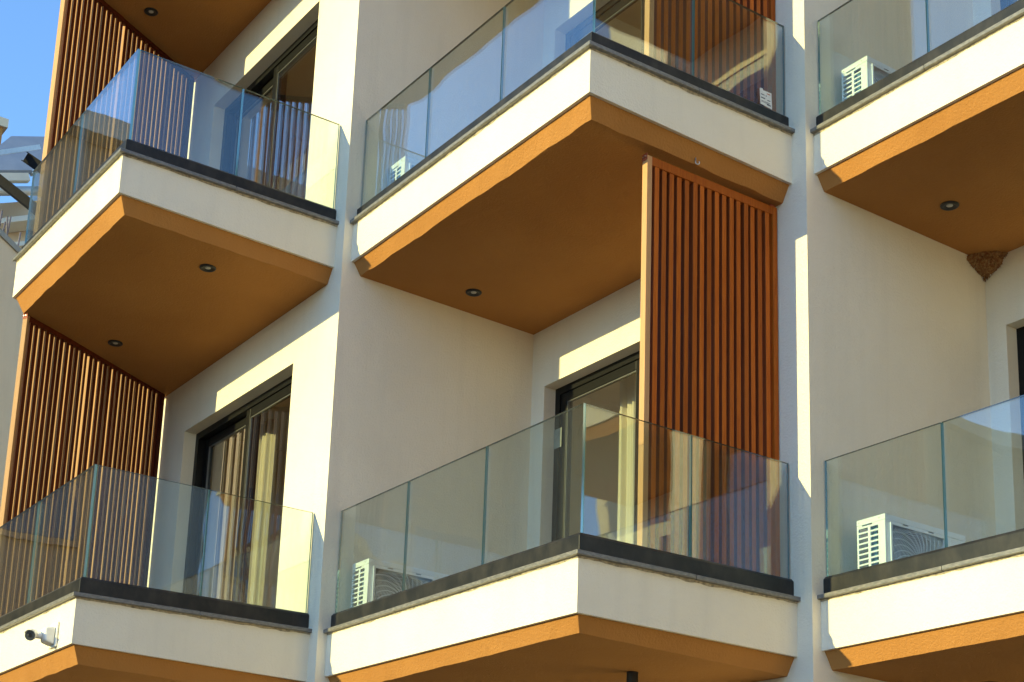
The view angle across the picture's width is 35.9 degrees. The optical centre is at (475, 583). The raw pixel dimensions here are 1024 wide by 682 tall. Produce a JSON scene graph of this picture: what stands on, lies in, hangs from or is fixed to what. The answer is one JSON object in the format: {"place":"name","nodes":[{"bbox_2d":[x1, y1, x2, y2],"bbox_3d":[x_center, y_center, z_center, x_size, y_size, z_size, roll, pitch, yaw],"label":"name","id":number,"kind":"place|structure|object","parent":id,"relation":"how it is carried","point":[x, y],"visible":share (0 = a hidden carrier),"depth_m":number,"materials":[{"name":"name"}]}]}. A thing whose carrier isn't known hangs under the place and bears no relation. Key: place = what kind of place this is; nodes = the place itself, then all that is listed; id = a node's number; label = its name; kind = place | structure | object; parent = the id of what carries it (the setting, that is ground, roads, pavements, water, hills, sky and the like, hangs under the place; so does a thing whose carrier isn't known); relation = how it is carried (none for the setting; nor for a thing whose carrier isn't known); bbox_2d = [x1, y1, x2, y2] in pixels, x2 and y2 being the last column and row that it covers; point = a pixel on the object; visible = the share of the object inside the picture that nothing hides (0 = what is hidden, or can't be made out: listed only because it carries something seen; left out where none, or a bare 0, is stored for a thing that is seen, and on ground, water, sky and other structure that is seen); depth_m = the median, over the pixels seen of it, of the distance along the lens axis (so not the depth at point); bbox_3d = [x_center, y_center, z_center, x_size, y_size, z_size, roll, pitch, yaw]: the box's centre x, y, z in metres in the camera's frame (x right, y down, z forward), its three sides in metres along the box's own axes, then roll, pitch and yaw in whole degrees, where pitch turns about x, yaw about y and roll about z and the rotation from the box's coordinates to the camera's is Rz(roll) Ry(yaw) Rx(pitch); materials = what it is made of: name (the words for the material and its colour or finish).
{"place":"outdoors","nodes":[
{"label":"outdoors","id":0,"kind":"place"},
{"bbox_2d":[0,116,8,144],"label":"chimney","id":1,"kind":"object","parent":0,"point":[4,122],"visible":1,"depth_m":23.74,"materials":[{"name":"paint"}]},
{"bbox_2d":[0,0,121,202],"label":"sky","id":2,"kind":"structure","parent":0,"point":[28,28],"materials":[{"name":"blue"}]},
{"bbox_3d":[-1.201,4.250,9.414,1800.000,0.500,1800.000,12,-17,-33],"label":"ground","id":3,"kind":"structure","parent":0,"visible":0},
{"bbox_2d":[0,210,66,578],"bbox_3d":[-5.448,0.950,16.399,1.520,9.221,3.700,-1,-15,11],"label":"neighbouring building","id":4,"kind":"structure","parent":3,"relation":"on","point":[11,317],"depth_m":16.12,"materials":[{"name":"beige paint"}]},
{"bbox_2d":[0,201,36,248],"bbox_3d":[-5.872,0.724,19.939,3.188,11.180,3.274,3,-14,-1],"label":"roof storey","id":5,"kind":"object","parent":4,"relation":"on","point":[17,212],"visible":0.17,"depth_m":19.88,"materials":[{"name":"beige paint"}]},
{"bbox_2d":[0,136,44,195],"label":"solar collector","id":6,"kind":"object","parent":5,"relation":"on","point":[14,168],"visible":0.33,"depth_m":19.98,"materials":[{"name":"glass"}]},
{"bbox_2d":[0,144,40,214],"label":"steel frame","id":7,"kind":"object","parent":4,"relation":"on","point":[14,191],"visible":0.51,"depth_m":18.53,"materials":[{"name":"metal"}]},
{"bbox_2d":[0,0,1023,681],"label":"apartment building","id":8,"kind":"structure","parent":3,"relation":"on","point":[372,350],"depth_m":10.43,"materials":[{"name":"beige paint"}]},
{"bbox_2d":[24,621,58,648],"bbox_3d":[-2.711,0.309,9.796,0.205,0.160,0.143,12,-17,-33],"label":"security camera","id":9,"kind":"object","parent":8,"relation":"attached to","point":[47,636],"visible":1,"depth_m":9.78,"materials":[{"name":"white plastic"}]},
{"bbox_2d":[25,630,34,639],"bbox_3d":[-2.742,0.320,9.721,0.062,0.060,0.017,5,-15,-9],"label":"front window","id":10,"kind":"structure","parent":9,"relation":"in","point":[26,634],"depth_m":9.72,"materials":[{"name":"glass"}]},
{"bbox_2d":[0,313,164,616],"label":"slat screen","id":11,"kind":"object","parent":8,"relation":"on","point":[77,409],"visible":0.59,"depth_m":12.36,"materials":[{"name":"brown wood"}]},
{"bbox_2d":[33,0,194,234],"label":"slat screen","id":12,"kind":"object","parent":8,"relation":"on","point":[93,50],"visible":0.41,"depth_m":13.02,"materials":[{"name":"brown wood"}]},
{"bbox_2d":[108,340,122,346],"bbox_3d":[-2.838,-1.889,12.442,0.116,0.015,0.116,12,-17,-33],"label":"ceiling light","id":13,"kind":"object","parent":8,"relation":"attached to","point":[115,343],"visible":1,"depth_m":12.44,"materials":[{"name":"black plastic"}]},
{"bbox_2d":[144,7,157,15],"bbox_3d":[-2.725,-4.792,13.258,0.116,0.015,0.116,12,-17,-33],"label":"ceiling light","id":14,"kind":"object","parent":8,"relation":"attached to","point":[149,11],"visible":1,"depth_m":13.25,"materials":[{"name":"black plastic"}]},
{"bbox_2d":[0,464,312,627],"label":"glass balustrade","id":15,"kind":"object","parent":8,"relation":"on","point":[99,587],"visible":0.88,"depth_m":10.16,"materials":[{"name":"glass"}]},
{"bbox_2d":[21,49,339,249],"bbox_3d":[-2.238,-2.894,11.797,1.590,0.798,2.120,12,-17,-33],"label":"glass balustrade","id":16,"kind":"object","parent":8,"relation":"on","point":[130,144],"visible":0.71,"depth_m":10.95,"materials":[{"name":"glass"}]},
{"bbox_2d":[199,264,215,271],"bbox_3d":[-1.878,-2.208,11.072,0.116,0.015,0.116,12,-17,-33],"label":"ceiling light","id":17,"kind":"object","parent":8,"relation":"attached to","point":[207,268],"visible":1,"depth_m":11.06,"materials":[{"name":"black plastic"}]},
{"bbox_2d":[182,376,291,602],"bbox_3d":[-1.765,-0.383,12.060,0.120,2.093,1.902,12,-17,-33],"label":"sliding door","id":18,"kind":"structure","parent":8,"relation":"in","point":[247,417],"depth_m":12.32,"materials":[{"name":"black metal"}]},
{"bbox_2d":[247,418,277,605],"bbox_3d":[-1.707,-0.294,12.324,0.073,2.040,0.282,12,-17,-33],"label":"curtain","id":19,"kind":"object","parent":8,"relation":"hanging from","point":[262,510],"visible":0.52,"depth_m":12.33,"materials":[{"name":"beige fabric"}]},
{"bbox_2d":[220,19,317,189],"bbox_3d":[-1.647,-3.286,12.804,0.120,2.093,1.902,12,-17,-33],"label":"sliding door","id":20,"kind":"structure","parent":8,"relation":"in","point":[274,79],"depth_m":12.97,"materials":[{"name":"black metal"}]},
{"bbox_2d":[350,558,448,607],"bbox_3d":[-0.485,0.153,10.650,0.702,0.500,0.245,12,-17,-33],"label":"air conditioner","id":21,"kind":"object","parent":8,"relation":"on","point":[380,579],"visible":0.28,"depth_m":10.53,"materials":[{"name":"white metal"}]},
{"bbox_2d":[389,156,419,184],"bbox_3d":[-0.282,-2.728,11.470,0.702,0.500,0.245,12,-17,-33],"label":"air conditioner","id":22,"kind":"object","parent":8,"relation":"on","point":[402,166],"visible":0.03,"depth_m":11.30,"materials":[{"name":"white plastic"}]},
{"bbox_2d":[466,289,481,296],"bbox_3d":[-0.016,-2.077,11.294,0.116,0.015,0.116,12,-17,-33],"label":"ceiling light","id":23,"kind":"object","parent":8,"relation":"attached to","point":[473,292],"visible":1,"depth_m":11.29,"materials":[{"name":"black plastic"}]},
{"bbox_2d":[554,427,561,448],"bbox_3d":[0.601,-1.066,11.624,0.002,0.150,0.090,12,-17,-33],"label":"door tag","id":24,"kind":"object","parent":8,"relation":"attached to","point":[557,437],"depth_m":11.62,"materials":[{"name":"paper"}]},
{"bbox_2d":[331,403,793,626],"bbox_3d":[0.455,-0.194,9.920,1.577,0.850,2.678,12,-17,-33],"label":"glass balustrade","id":25,"kind":"object","parent":8,"relation":"on","point":[581,540],"visible":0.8,"depth_m":8.94,"materials":[{"name":"glass"}]},
{"bbox_2d":[357,0,788,214],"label":"glass balustrade","id":26,"kind":"object","parent":8,"relation":"on","point":[593,36],"visible":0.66,"depth_m":9.78,"materials":[{"name":"glass"}]},
{"bbox_2d":[760,88,771,108],"bbox_3d":[1.812,-3.032,9.882,0.105,0.120,0.001,12,-17,-33],"label":"paper sticker","id":27,"kind":"object","parent":26,"relation":"attached to","point":[765,98],"visible":1,"depth_m":9.88,"materials":[{"name":"white paper"}]},
{"bbox_2d":[551,350,639,544],"bbox_3d":[1.138,-0.594,10.776,0.120,2.093,1.902,12,-17,-33],"label":"sliding door","id":28,"kind":"structure","parent":8,"relation":"in","point":[625,367],"depth_m":11.48,"materials":[{"name":"black metal"}]},
{"bbox_2d":[565,0,644,53],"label":"sliding door","id":29,"kind":"structure","parent":8,"relation":"in","point":[613,8],"depth_m":12.13,"materials":[{"name":"glass"}]},
{"bbox_2d":[617,373,635,543],"bbox_3d":[1.091,-0.511,11.295,0.073,2.170,0.272,12,-17,-33],"label":"curtain","id":30,"kind":"object","parent":8,"relation":"hanging from","point":[626,470],"visible":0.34,"depth_m":11.39,"materials":[{"name":"beige fabric"}]},
{"bbox_2d":[637,152,779,576],"bbox_3d":[1.378,-1.209,9.292,1.063,2.550,0.051,12,-17,-33],"label":"slat screen","id":31,"kind":"object","parent":8,"relation":"on","point":[709,327],"visible":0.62,"depth_m":9.28,"materials":[{"name":"brown wood"}]},
{"bbox_2d":[644,0,775,111],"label":"slat screen","id":32,"kind":"object","parent":8,"relation":"on","point":[735,48],"depth_m":9.87,"materials":[{"name":"brown wood"}]},
{"bbox_2d":[841,56,895,101],"bbox_3d":[2.657,-2.970,10.057,0.702,0.500,0.245,12,-17,-33],"label":"air conditioner","id":33,"kind":"object","parent":8,"relation":"on","point":[864,73],"visible":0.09,"depth_m":9.90,"materials":[{"name":"white metal"}]},
{"bbox_2d":[857,513,965,568],"bbox_3d":[2.560,-0.082,9.250,0.702,0.500,0.245,12,-17,-33],"label":"air conditioner","id":34,"kind":"object","parent":8,"relation":"on","point":[890,537],"visible":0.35,"depth_m":9.13,"materials":[{"name":"white metal"}]},
{"bbox_2d":[816,0,1023,125],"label":"glass balustrade","id":35,"kind":"object","parent":8,"relation":"on","point":[983,25],"visible":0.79,"depth_m":9.24,"materials":[{"name":"glass"}]},
{"bbox_2d":[823,395,1023,592],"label":"glass balustrade","id":36,"kind":"object","parent":8,"relation":"on","point":[957,553],"visible":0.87,"depth_m":8.55,"materials":[{"name":"glass"}]},
{"bbox_2d":[940,201,958,210],"bbox_3d":[2.955,-2.355,9.861,0.116,0.015,0.116,12,-17,-33],"label":"ceiling light","id":37,"kind":"object","parent":8,"relation":"attached to","point":[949,205],"visible":1,"depth_m":9.85,"materials":[{"name":"black plastic"}]},
{"bbox_2d":[967,250,1007,281],"bbox_3d":[3.383,-2.120,10.454,0.196,0.169,0.205,12,-17,-33],"label":"bird nest","id":38,"kind":"object","parent":8,"relation":"in","point":[985,264],"visible":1,"depth_m":10.46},
{"bbox_2d":[1000,0,1017,9],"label":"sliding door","id":39,"kind":"structure","parent":8,"relation":"in","point":[1003,3],"depth_m":10.97,"materials":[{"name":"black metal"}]},
{"bbox_2d":[1016,326,1023,475],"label":"sliding door","id":40,"kind":"structure","parent":8,"relation":"in","point":[1020,331],"depth_m":10.30,"materials":[{"name":"black metal"}]},
{"bbox_2d":[626,671,637,681],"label":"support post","id":41,"kind":"object","parent":3,"relation":"on","point":[632,676],"visible":1,"depth_m":9.18,"materials":[{"name":"black metal"}]}
]}

